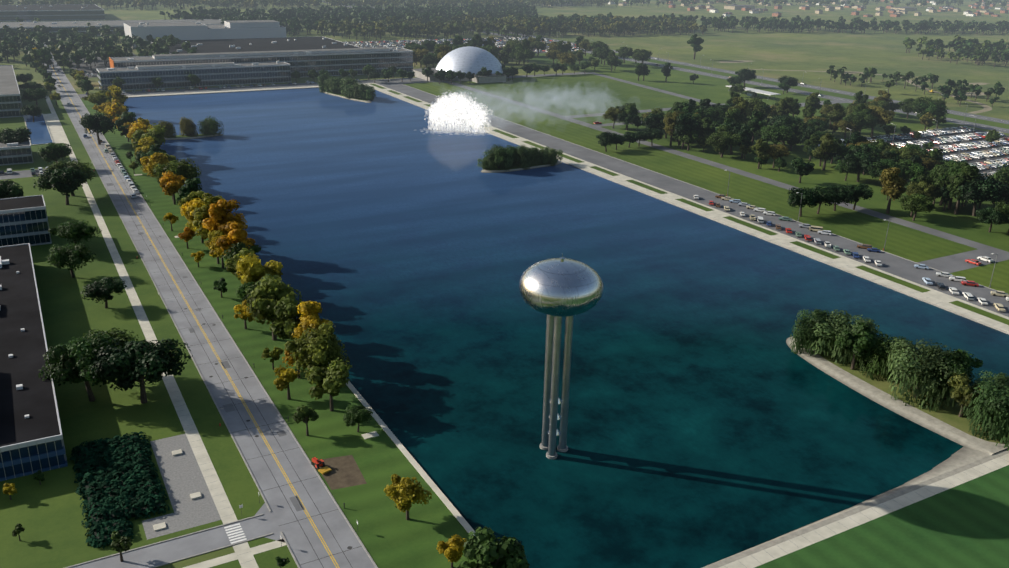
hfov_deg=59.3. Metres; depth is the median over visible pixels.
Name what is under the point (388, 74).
round tree
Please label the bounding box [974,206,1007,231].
grove tree
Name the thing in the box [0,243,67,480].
building
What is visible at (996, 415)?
beach willow
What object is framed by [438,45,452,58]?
tall tree
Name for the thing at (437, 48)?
tall tree
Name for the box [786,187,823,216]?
lawn tree
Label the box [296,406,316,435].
road tree
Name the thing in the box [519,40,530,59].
tall tree
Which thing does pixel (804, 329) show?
beach willow
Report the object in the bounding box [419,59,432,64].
grove tree
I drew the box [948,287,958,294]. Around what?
parked car
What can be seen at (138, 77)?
styling front wing
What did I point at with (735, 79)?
grove tree
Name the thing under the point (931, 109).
grove tree
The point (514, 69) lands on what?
round tree
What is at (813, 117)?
grove tree
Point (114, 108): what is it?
round shore tree
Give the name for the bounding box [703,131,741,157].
grove tree
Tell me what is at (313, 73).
round tree
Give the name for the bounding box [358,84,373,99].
island willow
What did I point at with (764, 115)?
tall tree
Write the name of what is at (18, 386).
building roof ducts
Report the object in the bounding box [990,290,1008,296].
parked car
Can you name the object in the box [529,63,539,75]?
round tree
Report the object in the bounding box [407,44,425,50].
grove tree
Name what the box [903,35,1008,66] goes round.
wood
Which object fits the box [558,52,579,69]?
grove tree
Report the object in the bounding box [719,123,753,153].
grove tree
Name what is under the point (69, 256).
campus tree
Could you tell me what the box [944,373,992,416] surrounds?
tree
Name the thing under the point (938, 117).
round grove tree
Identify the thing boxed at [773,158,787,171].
round grove tree
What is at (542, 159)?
island willow
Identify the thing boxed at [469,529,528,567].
round shore tree
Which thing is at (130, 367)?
campus tree
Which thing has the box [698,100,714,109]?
tall tree
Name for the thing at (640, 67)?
tall tree
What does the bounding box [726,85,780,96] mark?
gate canopy
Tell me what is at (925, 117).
round grove tree
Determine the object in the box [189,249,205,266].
road tree
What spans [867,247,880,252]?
parked car
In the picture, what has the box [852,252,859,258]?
parked car
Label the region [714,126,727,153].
tall tree
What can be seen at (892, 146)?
grove tree
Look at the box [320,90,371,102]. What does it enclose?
island
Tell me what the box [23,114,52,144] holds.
reflecting pool
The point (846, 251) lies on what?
parked car
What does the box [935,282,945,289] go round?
parked car
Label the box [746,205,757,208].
parked car
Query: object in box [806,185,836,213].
lawn tree
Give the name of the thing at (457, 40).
tall tree
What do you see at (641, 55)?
grove tree
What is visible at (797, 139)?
round grove tree
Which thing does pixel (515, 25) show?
wood
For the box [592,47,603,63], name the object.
grove tree
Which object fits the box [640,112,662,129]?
grove tree
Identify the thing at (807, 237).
parked car
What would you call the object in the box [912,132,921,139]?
round grove tree
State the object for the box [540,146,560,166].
island willow
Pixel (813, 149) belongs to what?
grove tree
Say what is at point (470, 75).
round tree
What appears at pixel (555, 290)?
water tower
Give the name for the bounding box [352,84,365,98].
island willow
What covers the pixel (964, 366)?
tree
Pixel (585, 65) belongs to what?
round tree
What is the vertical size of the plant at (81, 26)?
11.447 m
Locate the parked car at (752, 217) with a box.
[750,214,755,219]
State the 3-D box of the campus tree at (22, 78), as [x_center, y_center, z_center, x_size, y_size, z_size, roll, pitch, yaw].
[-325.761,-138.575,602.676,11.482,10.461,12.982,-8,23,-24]
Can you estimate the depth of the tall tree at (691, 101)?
512.82 m
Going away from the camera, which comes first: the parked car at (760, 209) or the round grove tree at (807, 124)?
the parked car at (760, 209)
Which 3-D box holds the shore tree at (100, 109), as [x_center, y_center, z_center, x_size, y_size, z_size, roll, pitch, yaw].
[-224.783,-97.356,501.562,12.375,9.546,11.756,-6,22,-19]
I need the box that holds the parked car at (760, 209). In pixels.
[753,208,765,211]
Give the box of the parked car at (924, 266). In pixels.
[914,264,928,269]
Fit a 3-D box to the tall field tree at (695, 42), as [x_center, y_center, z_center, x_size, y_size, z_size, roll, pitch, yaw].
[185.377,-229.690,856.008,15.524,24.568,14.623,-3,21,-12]
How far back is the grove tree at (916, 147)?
413.65 m
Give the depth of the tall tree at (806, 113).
515.94 m
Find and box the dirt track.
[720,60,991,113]
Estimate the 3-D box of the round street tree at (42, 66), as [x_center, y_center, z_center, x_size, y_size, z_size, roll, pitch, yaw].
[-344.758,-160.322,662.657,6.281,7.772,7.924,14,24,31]
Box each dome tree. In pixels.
[367,71,379,82]
[406,72,416,80]
[539,65,550,74]
[570,65,580,73]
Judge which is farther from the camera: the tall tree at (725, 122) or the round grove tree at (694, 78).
the round grove tree at (694, 78)
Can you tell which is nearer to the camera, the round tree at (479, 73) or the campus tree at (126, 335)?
the campus tree at (126, 335)
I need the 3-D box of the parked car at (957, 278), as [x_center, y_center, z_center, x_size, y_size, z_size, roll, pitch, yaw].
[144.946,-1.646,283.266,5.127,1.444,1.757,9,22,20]
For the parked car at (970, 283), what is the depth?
279.15 m
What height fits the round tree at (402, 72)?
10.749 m
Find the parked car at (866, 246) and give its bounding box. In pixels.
[856,244,871,248]
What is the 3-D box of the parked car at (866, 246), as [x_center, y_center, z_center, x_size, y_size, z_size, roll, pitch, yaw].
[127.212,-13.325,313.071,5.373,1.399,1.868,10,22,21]
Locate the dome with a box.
[412,46,506,82]
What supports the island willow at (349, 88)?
on the island at (347, 97)
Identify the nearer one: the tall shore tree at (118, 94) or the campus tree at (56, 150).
the campus tree at (56, 150)
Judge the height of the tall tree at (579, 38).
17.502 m
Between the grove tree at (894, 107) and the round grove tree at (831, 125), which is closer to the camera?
the round grove tree at (831, 125)
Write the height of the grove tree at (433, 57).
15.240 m
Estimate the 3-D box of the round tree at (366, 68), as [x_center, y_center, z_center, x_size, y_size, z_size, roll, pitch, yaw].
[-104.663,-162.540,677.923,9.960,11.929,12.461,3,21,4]
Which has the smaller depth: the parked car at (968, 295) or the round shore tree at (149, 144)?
the parked car at (968, 295)
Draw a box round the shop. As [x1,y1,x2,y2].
[150,36,360,53]
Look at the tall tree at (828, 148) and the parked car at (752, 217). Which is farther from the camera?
the tall tree at (828, 148)
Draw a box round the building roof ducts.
[0,256,28,418]
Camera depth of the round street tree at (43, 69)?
643.32 m
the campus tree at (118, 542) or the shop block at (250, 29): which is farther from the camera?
the shop block at (250, 29)
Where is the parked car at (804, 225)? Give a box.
[798,223,812,227]
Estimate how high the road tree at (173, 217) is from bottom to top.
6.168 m
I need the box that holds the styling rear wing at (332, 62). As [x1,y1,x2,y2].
[109,47,412,77]
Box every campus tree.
[0,127,31,143]
[0,179,22,198]
[2,481,16,499]
[11,524,24,540]
[16,73,34,82]
[20,80,41,91]
[20,87,47,105]
[21,103,40,121]
[32,468,44,484]
[36,165,87,204]
[37,140,73,163]
[40,332,121,401]
[47,244,94,277]
[48,160,98,195]
[51,219,92,246]
[76,112,112,144]
[77,326,142,350]
[78,277,125,307]
[96,338,186,403]
[108,533,133,561]
[273,556,287,567]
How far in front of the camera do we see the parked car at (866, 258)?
298.95 m
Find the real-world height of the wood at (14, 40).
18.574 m
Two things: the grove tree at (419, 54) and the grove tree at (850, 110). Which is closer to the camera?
the grove tree at (850, 110)
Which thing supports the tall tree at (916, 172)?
on the site surfaces
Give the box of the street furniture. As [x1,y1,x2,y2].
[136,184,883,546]
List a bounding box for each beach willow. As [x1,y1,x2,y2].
[784,312,832,355]
[814,306,878,362]
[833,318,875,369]
[860,326,912,380]
[882,344,957,413]
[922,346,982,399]
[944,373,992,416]
[963,374,1000,421]
[969,378,1008,442]
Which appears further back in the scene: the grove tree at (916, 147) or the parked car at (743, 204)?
the grove tree at (916, 147)
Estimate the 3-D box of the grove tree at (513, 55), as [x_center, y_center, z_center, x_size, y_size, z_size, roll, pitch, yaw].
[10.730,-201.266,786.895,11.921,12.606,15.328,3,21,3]
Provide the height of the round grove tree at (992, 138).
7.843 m
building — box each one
[0,65,23,117]
[0,140,32,165]
[0,195,51,245]
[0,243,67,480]
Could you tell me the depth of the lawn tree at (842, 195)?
353.87 m
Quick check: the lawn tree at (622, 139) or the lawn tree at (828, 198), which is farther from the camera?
the lawn tree at (622, 139)
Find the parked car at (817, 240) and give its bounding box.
[813,238,820,243]
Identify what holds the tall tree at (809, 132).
on the site surfaces
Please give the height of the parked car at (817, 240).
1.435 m
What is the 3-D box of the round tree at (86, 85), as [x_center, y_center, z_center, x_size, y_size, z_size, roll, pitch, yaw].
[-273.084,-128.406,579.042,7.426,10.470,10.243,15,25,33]
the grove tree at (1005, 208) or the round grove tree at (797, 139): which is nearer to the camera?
the grove tree at (1005, 208)
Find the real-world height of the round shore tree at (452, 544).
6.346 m
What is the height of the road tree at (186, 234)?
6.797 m
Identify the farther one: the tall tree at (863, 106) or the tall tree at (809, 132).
the tall tree at (863, 106)
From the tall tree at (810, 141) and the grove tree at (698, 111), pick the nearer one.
the tall tree at (810, 141)
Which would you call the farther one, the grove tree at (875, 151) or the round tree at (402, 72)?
the round tree at (402, 72)
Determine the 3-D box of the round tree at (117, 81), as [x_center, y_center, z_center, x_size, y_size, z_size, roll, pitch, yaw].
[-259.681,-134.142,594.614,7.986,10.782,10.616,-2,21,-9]
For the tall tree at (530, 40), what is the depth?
852.83 m
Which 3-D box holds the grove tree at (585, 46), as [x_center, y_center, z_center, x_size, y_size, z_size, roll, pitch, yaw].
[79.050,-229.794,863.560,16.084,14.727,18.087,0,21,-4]
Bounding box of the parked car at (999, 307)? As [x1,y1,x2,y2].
[994,303,1005,311]
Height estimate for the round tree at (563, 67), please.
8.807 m
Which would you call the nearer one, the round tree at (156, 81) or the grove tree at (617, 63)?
the round tree at (156, 81)
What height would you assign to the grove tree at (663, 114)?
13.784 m
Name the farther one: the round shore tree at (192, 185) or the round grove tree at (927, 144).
the round grove tree at (927, 144)
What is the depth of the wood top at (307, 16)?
1160.03 m
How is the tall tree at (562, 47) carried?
on the site surfaces
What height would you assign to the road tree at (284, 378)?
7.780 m
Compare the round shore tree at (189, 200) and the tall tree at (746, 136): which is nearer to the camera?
the round shore tree at (189, 200)
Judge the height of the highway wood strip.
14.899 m
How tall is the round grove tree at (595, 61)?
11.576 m
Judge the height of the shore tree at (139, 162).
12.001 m
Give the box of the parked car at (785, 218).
[778,216,791,220]
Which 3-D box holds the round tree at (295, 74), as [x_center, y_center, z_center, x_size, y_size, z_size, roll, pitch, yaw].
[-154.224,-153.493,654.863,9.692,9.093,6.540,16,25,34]
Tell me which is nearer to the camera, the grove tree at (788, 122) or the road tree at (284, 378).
the road tree at (284, 378)
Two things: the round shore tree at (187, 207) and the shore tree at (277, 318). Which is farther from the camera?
the round shore tree at (187, 207)
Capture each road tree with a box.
[126,152,135,162]
[128,162,136,173]
[162,214,179,230]
[178,229,191,248]
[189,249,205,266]
[212,276,228,297]
[232,297,252,328]
[263,345,279,369]
[271,366,298,399]
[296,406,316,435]
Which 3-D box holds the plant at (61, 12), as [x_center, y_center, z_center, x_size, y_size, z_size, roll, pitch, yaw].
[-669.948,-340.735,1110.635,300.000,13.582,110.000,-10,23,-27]
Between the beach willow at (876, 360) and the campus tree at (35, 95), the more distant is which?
the campus tree at (35, 95)
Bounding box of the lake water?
[124,85,1008,567]
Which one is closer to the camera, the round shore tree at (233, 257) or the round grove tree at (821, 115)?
the round shore tree at (233, 257)
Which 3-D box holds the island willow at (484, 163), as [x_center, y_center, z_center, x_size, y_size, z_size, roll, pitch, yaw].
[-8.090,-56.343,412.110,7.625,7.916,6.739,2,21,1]
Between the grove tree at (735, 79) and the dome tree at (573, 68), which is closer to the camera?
the grove tree at (735, 79)
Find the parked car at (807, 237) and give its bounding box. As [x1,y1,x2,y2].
[804,235,811,240]
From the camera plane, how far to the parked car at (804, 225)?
334.66 m
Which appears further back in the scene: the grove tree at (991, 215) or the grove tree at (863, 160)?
the grove tree at (863, 160)
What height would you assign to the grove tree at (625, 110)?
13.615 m
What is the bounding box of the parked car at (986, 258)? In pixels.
[977,256,993,262]
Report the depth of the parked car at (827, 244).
313.60 m
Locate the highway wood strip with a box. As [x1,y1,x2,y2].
[826,65,1004,106]
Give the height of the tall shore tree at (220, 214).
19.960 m
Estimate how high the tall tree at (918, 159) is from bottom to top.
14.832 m
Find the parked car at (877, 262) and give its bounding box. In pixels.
[874,260,881,265]
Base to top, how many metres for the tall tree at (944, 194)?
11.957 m
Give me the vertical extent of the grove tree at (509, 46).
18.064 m
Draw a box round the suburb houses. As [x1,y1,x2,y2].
[541,0,1008,16]
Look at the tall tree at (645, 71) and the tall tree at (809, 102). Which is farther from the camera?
the tall tree at (645, 71)
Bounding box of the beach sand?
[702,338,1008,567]
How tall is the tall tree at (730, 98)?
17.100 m
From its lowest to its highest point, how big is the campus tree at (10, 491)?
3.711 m
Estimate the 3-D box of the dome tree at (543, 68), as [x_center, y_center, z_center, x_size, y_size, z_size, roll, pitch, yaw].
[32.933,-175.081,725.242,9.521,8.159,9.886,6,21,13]
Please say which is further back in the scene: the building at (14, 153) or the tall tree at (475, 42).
the tall tree at (475, 42)
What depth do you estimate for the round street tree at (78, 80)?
590.25 m
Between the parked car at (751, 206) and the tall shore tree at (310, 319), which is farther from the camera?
the parked car at (751, 206)
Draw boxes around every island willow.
[156,121,176,137]
[177,118,198,136]
[199,117,222,137]
[315,73,331,90]
[327,75,345,93]
[331,83,341,93]
[337,77,359,95]
[345,83,357,97]
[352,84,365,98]
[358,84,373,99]
[479,155,493,169]
[486,148,519,170]
[504,145,521,164]
[513,145,533,166]
[521,144,541,165]
[536,149,545,163]
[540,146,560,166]
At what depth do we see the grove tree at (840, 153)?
423.77 m
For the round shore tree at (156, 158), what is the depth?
364.18 m
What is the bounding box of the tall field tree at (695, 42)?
[688,33,703,58]
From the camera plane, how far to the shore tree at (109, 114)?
476.90 m
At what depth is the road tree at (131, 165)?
387.29 m
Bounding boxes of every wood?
[0,0,604,9]
[0,22,196,71]
[314,13,707,39]
[517,12,1008,34]
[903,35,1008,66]
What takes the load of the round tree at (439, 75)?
on the site surfaces
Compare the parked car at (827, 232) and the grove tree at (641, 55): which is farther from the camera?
the grove tree at (641, 55)
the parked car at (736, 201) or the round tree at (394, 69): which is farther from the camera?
the round tree at (394, 69)
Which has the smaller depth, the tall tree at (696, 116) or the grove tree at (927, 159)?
the grove tree at (927, 159)
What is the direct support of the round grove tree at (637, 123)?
on the site surfaces
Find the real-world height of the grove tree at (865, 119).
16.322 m
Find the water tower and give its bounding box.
[519,253,602,458]
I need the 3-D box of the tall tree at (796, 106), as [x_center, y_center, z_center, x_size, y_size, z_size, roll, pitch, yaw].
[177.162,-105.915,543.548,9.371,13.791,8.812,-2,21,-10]
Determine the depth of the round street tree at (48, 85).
575.96 m
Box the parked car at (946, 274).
[935,272,952,276]
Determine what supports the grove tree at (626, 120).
on the site surfaces
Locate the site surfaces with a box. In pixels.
[0,0,1008,567]
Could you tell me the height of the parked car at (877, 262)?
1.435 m
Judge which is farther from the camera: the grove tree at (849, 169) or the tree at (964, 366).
the grove tree at (849, 169)
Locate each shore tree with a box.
[84,92,106,106]
[95,104,107,113]
[103,86,126,102]
[103,99,122,112]
[107,102,127,121]
[107,112,119,128]
[114,113,134,137]
[116,110,128,116]
[122,123,129,141]
[125,120,154,143]
[126,121,170,146]
[130,131,146,144]
[130,138,159,157]
[136,149,164,175]
[141,150,172,186]
[142,162,158,178]
[150,146,165,152]
[153,160,204,195]
[155,171,185,204]
[177,180,200,196]
[178,189,190,205]
[180,192,203,206]
[182,199,204,236]
[184,197,202,224]
[189,197,213,233]
[189,217,203,242]
[200,197,245,235]
[206,230,224,263]
[206,236,224,268]
[216,223,253,252]
[222,240,260,268]
[222,248,255,287]
[232,248,284,284]
[239,283,246,303]
[243,273,283,319]
[243,278,290,340]
[274,312,281,323]
[276,298,315,338]
[281,330,351,386]
[284,343,300,378]
[290,305,331,339]
[301,353,355,410]
[338,404,370,431]
[382,467,426,519]
[439,531,465,567]
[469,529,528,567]
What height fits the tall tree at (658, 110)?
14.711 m
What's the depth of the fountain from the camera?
492.90 m
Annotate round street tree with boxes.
[15,16,23,21]
[38,64,48,69]
[38,67,46,78]
[40,70,52,78]
[43,81,55,91]
[44,75,56,90]
[48,37,58,43]
[48,92,61,104]
[75,73,89,80]
[76,78,87,92]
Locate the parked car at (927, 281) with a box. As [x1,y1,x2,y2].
[922,277,932,284]
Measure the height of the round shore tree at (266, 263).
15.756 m
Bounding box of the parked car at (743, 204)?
[738,202,749,205]
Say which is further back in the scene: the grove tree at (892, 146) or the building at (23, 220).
the grove tree at (892, 146)
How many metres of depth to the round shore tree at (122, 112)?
471.50 m
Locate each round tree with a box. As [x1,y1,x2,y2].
[78,80,94,95]
[111,76,122,90]
[152,78,161,87]
[189,74,200,87]
[290,70,300,82]
[308,69,319,77]
[338,68,348,76]
[349,68,357,79]
[361,64,372,79]
[383,70,392,81]
[388,65,397,77]
[397,67,407,81]
[422,66,432,80]
[435,71,444,83]
[437,69,445,81]
[446,70,456,83]
[456,69,466,82]
[465,71,474,82]
[476,71,483,75]
[480,66,491,75]
[494,71,503,75]
[502,65,508,72]
[504,68,512,80]
[509,66,517,79]
[522,64,531,76]
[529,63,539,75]
[551,62,560,74]
[560,64,565,74]
[580,61,589,73]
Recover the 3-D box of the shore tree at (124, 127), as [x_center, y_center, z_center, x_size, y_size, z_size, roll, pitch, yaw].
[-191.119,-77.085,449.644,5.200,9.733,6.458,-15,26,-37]
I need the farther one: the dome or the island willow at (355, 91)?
the dome
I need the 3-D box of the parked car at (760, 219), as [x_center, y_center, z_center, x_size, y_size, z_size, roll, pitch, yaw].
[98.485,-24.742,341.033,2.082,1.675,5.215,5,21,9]
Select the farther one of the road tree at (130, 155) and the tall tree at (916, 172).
the road tree at (130, 155)
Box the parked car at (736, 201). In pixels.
[729,199,740,202]
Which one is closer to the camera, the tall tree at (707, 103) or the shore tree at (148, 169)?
the shore tree at (148, 169)
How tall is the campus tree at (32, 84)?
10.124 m
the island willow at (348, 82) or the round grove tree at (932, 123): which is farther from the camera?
the island willow at (348, 82)
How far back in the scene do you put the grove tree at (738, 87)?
636.23 m
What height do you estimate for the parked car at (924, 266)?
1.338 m
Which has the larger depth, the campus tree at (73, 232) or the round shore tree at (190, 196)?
the round shore tree at (190, 196)
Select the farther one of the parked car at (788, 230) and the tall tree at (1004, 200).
the tall tree at (1004, 200)
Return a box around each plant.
[0,4,104,20]
[0,19,222,37]
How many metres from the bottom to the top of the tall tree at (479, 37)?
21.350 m
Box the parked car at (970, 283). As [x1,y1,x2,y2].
[960,280,978,286]
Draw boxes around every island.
[166,133,223,139]
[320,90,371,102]
[481,162,561,172]
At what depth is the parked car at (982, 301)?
264.38 m
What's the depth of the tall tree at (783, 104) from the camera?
528.12 m
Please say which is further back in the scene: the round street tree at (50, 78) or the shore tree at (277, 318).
the round street tree at (50, 78)
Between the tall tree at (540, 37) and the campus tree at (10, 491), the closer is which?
the campus tree at (10, 491)
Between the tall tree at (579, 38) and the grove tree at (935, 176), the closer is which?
the grove tree at (935, 176)
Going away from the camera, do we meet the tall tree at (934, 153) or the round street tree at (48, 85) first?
the tall tree at (934, 153)
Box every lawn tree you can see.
[595,132,619,151]
[612,135,626,149]
[623,133,638,147]
[630,130,646,145]
[644,128,665,145]
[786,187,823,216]
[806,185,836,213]
[824,185,852,210]
[841,183,873,209]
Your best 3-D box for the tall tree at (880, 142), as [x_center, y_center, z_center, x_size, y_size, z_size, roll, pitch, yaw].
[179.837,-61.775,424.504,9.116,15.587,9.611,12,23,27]
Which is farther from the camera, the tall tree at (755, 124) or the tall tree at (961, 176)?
the tall tree at (755, 124)
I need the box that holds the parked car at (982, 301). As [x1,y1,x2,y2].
[977,298,987,304]
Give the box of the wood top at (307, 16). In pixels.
[160,1,537,35]
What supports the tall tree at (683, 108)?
on the site surfaces
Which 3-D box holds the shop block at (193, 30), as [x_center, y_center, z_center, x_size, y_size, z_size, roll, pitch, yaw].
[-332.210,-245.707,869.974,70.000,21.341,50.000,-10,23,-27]
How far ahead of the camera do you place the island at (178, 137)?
464.85 m
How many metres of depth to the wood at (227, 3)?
1406.09 m
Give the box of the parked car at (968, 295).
[962,292,973,299]
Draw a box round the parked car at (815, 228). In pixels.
[808,226,822,230]
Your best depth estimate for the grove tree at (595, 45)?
852.51 m
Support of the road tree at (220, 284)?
on the site surfaces
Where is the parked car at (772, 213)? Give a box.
[762,211,775,215]
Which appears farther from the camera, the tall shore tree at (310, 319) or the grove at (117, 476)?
the tall shore tree at (310, 319)
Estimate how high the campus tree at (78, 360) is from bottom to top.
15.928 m
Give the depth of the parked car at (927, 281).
279.60 m
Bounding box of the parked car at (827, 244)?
[824,241,830,247]
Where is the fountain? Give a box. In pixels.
[428,93,483,132]
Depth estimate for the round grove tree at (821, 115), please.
515.86 m
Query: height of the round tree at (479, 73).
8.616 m
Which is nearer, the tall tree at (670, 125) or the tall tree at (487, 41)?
the tall tree at (670, 125)
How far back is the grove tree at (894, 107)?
573.78 m
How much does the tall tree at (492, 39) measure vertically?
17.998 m
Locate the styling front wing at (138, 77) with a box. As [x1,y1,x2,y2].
[96,61,290,90]
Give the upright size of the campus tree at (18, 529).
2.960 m
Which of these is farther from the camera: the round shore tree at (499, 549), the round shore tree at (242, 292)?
the round shore tree at (242, 292)
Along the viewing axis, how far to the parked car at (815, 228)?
330.37 m
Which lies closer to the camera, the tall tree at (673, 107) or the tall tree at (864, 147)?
the tall tree at (864, 147)
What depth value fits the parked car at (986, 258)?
302.08 m
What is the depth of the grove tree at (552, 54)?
789.57 m
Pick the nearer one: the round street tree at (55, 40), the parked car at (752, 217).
the parked car at (752, 217)
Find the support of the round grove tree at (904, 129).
on the site surfaces
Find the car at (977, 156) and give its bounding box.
[970,155,981,158]
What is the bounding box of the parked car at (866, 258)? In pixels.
[862,256,870,261]
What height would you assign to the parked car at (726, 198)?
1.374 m
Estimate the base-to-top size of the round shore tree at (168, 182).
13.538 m
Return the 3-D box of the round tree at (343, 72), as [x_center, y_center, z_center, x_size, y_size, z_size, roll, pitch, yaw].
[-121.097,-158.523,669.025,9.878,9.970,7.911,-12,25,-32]
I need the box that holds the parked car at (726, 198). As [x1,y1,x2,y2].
[721,196,733,199]
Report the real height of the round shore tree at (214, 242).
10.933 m
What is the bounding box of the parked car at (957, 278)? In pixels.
[949,276,965,280]
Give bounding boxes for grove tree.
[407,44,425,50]
[413,48,429,66]
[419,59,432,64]
[421,51,440,67]
[423,41,438,51]
[452,44,460,49]
[499,49,510,58]
[501,56,507,63]
[503,41,518,59]
[505,39,520,44]
[510,51,518,64]
[516,49,535,65]
[528,40,546,55]
[545,43,560,51]
[546,49,561,63]
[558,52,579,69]
[577,41,592,54]
[587,56,594,67]
[590,41,607,50]
[590,57,600,70]
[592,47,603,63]
[594,47,610,64]
[602,109,621,127]
[606,59,622,69]
[613,105,642,125]
[616,48,633,62]
[617,112,640,129]
[630,50,651,63]
[632,119,640,128]
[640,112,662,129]
[658,112,681,139]
[659,113,670,137]
[670,99,700,108]
[680,129,698,150]
[689,74,697,83]
[693,109,705,118]
[696,133,709,151]
[698,107,726,120]
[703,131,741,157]
[714,104,732,111]
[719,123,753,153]
[727,75,742,83]
[730,83,744,95]
[735,69,758,86]
[737,141,754,158]
[745,98,771,116]
[755,157,768,168]
[762,123,796,146]
[765,115,798,124]
[765,143,791,167]
[768,105,777,116]
[769,117,803,130]
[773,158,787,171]
[778,82,789,93]
[778,118,805,135]
[779,76,798,92]
[789,156,814,182]
[790,130,803,150]
[801,115,827,124]
[801,121,818,130]
[808,118,827,131]
[808,145,836,165]
[815,113,829,131]
[816,131,830,141]
[821,104,842,118]
[827,122,835,132]
[833,160,856,180]
[834,119,855,138]
[835,143,857,159]
[838,150,878,181]
[843,105,850,114]
[844,110,876,129]
[844,142,885,174]
[847,103,869,114]
[849,139,875,147]
[850,120,860,136]
[866,104,893,135]
[866,157,904,176]
[872,99,890,111]
[875,140,894,153]
[883,124,896,137]
[884,145,924,159]
[888,101,901,115]
[896,158,926,173]
[897,100,914,118]
[898,192,936,220]
[899,142,928,153]
[900,126,910,134]
[905,180,936,197]
[911,96,942,123]
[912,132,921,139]
[915,101,948,126]
[918,112,932,129]
[922,140,934,150]
[922,154,936,169]
[922,168,958,205]
[924,121,934,129]
[928,159,942,167]
[928,160,962,174]
[931,111,948,128]
[940,158,972,170]
[954,172,1008,215]
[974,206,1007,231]
[985,133,998,145]
[991,166,1008,192]
[997,200,1008,233]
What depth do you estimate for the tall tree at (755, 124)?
467.85 m
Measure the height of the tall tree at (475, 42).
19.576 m
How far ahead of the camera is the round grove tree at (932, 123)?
528.92 m
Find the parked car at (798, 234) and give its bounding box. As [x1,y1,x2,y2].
[795,232,801,236]
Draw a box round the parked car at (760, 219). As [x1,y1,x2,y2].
[757,216,763,222]
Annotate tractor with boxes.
[311,457,330,473]
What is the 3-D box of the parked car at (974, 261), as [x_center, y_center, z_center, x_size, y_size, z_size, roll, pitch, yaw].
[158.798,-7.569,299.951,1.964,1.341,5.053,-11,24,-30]
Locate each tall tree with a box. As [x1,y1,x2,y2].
[433,45,441,54]
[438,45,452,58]
[451,36,463,45]
[465,37,479,46]
[473,33,483,46]
[482,37,492,45]
[487,46,498,56]
[490,37,497,45]
[513,43,524,63]
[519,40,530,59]
[527,37,536,50]
[534,35,544,53]
[556,42,566,52]
[565,41,571,49]
[575,35,584,49]
[576,50,585,64]
[606,50,617,70]
[635,63,644,80]
[638,64,649,80]
[649,108,662,114]
[661,63,673,81]
[661,112,679,145]
[666,104,678,113]
[676,102,696,114]
[676,113,696,148]
[686,99,697,110]
[693,114,701,124]
[695,119,714,146]
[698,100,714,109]
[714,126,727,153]
[718,119,731,128]
[722,93,738,105]
[722,110,728,118]
[724,109,744,124]
[730,97,752,119]
[737,131,752,157]
[742,113,765,140]
[752,137,769,168]
[756,106,767,118]
[774,96,793,116]
[789,100,802,115]
[800,106,817,120]
[802,128,818,151]
[802,135,817,151]
[803,96,816,113]
[811,94,823,109]
[813,133,839,169]
[819,101,831,111]
[829,102,847,131]
[845,130,866,145]
[851,103,873,134]
[851,144,872,177]
[852,90,869,105]
[874,90,893,103]
[874,139,891,153]
[878,170,907,213]
[885,150,902,162]
[901,165,927,185]
[911,155,928,170]
[924,147,943,162]
[937,184,953,210]
[940,161,971,208]
[945,166,980,213]
[1002,193,1008,202]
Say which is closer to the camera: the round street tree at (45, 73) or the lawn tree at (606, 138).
the lawn tree at (606, 138)
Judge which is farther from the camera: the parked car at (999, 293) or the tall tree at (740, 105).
the tall tree at (740, 105)
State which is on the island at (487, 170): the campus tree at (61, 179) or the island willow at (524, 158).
the island willow at (524, 158)
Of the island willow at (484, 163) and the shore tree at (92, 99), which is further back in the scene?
the shore tree at (92, 99)
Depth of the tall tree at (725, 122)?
463.08 m
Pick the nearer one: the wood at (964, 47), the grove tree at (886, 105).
the grove tree at (886, 105)
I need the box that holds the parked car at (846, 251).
[843,249,850,254]
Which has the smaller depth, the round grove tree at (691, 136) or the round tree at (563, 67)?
the round grove tree at (691, 136)
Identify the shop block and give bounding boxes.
[124,21,208,48]
[205,20,286,38]
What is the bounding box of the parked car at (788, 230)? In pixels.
[785,228,791,233]
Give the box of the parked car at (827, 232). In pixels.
[817,230,831,234]
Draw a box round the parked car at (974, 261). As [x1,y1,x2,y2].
[965,259,981,264]

